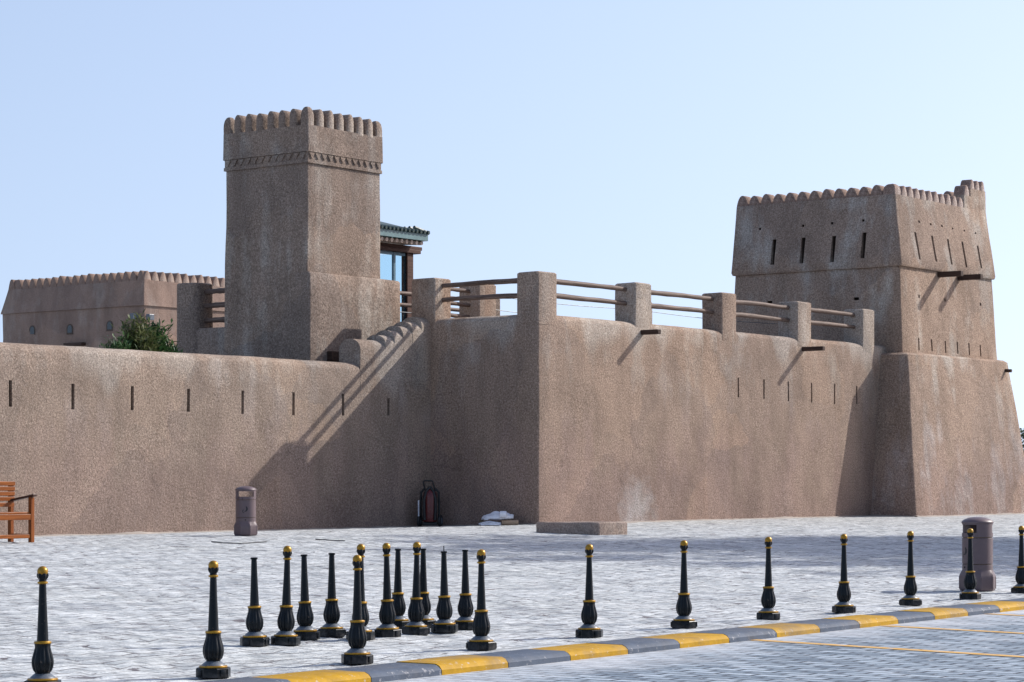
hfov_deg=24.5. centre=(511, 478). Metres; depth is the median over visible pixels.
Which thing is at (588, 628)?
bollard
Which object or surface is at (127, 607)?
plaza paving
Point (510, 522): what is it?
cardboard tube
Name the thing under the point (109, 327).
window
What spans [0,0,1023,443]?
sky
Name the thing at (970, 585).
bollard
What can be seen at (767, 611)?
bollard
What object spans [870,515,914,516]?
sand drift
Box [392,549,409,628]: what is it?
headless bollard
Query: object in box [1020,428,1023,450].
leafy tree
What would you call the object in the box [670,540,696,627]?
bollard
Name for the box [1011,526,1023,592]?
bollard
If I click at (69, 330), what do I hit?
window
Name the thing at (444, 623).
headless bollard
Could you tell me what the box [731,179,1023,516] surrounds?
corner tower
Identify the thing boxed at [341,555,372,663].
bollard
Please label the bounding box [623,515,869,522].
sand drift
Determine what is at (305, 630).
headless bollard
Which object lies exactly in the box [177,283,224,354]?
walkway wall
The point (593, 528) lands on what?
step block
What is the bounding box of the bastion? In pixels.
[411,271,886,524]
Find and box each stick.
[211,541,266,543]
[315,539,344,540]
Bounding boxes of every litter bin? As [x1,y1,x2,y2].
[234,486,257,535]
[959,517,995,590]
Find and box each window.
[29,325,34,334]
[66,324,72,334]
[106,320,112,330]
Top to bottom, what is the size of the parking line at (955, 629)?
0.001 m
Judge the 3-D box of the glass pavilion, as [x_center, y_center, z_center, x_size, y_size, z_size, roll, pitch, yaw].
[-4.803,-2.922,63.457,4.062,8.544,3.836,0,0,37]
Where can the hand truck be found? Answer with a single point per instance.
(427, 505)
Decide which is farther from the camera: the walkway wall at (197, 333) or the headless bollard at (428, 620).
the walkway wall at (197, 333)
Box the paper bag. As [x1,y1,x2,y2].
[479,521,500,525]
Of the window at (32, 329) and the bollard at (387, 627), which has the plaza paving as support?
the bollard at (387, 627)
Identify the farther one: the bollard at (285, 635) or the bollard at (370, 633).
the bollard at (370, 633)
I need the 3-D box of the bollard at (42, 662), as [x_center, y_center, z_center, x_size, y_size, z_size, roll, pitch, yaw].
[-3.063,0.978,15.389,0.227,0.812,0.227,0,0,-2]
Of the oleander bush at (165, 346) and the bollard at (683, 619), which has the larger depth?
the oleander bush at (165, 346)
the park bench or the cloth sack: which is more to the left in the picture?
the park bench
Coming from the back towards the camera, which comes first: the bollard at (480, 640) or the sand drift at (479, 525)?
the sand drift at (479, 525)
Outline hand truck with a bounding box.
[417,480,442,526]
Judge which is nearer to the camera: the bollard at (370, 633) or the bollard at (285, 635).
the bollard at (285, 635)
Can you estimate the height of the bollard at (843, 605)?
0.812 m
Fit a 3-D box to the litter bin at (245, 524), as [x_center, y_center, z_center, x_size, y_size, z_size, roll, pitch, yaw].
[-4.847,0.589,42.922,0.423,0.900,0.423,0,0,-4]
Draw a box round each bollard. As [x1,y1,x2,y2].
[24,566,60,681]
[196,560,230,677]
[240,557,269,645]
[271,546,300,644]
[293,554,319,639]
[317,553,345,636]
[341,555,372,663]
[346,544,374,639]
[374,543,400,636]
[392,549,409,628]
[402,542,429,634]
[420,548,435,627]
[431,546,457,632]
[454,550,473,629]
[466,549,496,650]
[575,544,602,637]
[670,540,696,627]
[757,537,779,619]
[832,534,855,612]
[899,531,921,605]
[959,528,980,598]
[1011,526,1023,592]
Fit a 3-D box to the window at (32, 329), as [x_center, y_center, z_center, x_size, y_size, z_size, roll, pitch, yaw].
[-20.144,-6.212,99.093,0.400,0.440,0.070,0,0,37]
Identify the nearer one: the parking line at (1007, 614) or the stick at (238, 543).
the parking line at (1007, 614)
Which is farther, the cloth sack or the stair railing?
the stair railing
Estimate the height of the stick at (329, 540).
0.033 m
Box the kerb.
[203,598,1023,681]
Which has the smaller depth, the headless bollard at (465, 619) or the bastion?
the headless bollard at (465, 619)
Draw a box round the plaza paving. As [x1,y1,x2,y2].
[0,514,1023,681]
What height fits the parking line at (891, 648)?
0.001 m
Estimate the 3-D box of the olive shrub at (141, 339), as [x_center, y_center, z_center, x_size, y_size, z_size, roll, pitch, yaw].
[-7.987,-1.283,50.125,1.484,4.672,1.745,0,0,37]
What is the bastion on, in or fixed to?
on the plaza paving
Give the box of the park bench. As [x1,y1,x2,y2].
[0,481,36,541]
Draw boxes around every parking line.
[755,639,1023,656]
[885,625,1023,633]
[990,613,1023,615]
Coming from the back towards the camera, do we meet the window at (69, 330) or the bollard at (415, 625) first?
the window at (69, 330)
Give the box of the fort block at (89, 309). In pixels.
[1,270,224,347]
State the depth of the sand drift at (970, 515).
66.19 m
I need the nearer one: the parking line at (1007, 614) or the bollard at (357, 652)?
the bollard at (357, 652)
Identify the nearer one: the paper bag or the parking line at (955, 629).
the parking line at (955, 629)
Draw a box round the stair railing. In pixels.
[400,291,499,315]
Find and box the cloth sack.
[481,511,513,519]
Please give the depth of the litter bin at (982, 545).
28.57 m
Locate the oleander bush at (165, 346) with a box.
[142,316,182,352]
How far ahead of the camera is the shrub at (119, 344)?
49.39 m
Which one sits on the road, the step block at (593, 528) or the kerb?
the kerb
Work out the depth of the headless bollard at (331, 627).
20.25 m
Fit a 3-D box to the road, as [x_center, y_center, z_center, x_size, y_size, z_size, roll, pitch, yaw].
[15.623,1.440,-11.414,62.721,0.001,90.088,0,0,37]
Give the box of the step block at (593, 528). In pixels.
[536,521,626,534]
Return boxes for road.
[386,610,1023,681]
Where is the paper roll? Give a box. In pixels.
[500,511,506,517]
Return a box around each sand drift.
[34,525,432,536]
[433,523,535,525]
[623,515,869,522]
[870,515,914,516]
[918,513,1023,516]
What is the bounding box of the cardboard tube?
[502,520,518,524]
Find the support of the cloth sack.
on the paper bag
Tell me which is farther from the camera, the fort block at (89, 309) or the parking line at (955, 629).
the fort block at (89, 309)
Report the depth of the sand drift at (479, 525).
53.65 m
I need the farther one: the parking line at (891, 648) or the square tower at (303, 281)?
the square tower at (303, 281)
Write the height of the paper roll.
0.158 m
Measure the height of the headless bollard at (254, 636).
0.720 m
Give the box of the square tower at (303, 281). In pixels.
[223,107,399,361]
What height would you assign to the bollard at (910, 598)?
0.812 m
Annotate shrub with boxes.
[99,331,136,349]
[108,308,167,351]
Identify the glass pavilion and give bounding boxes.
[380,221,429,321]
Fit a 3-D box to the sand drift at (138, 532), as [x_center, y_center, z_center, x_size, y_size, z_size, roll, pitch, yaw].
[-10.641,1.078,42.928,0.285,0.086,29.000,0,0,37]
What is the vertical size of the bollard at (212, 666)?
0.812 m
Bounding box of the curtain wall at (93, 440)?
[0,317,430,534]
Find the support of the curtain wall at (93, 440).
on the plaza paving

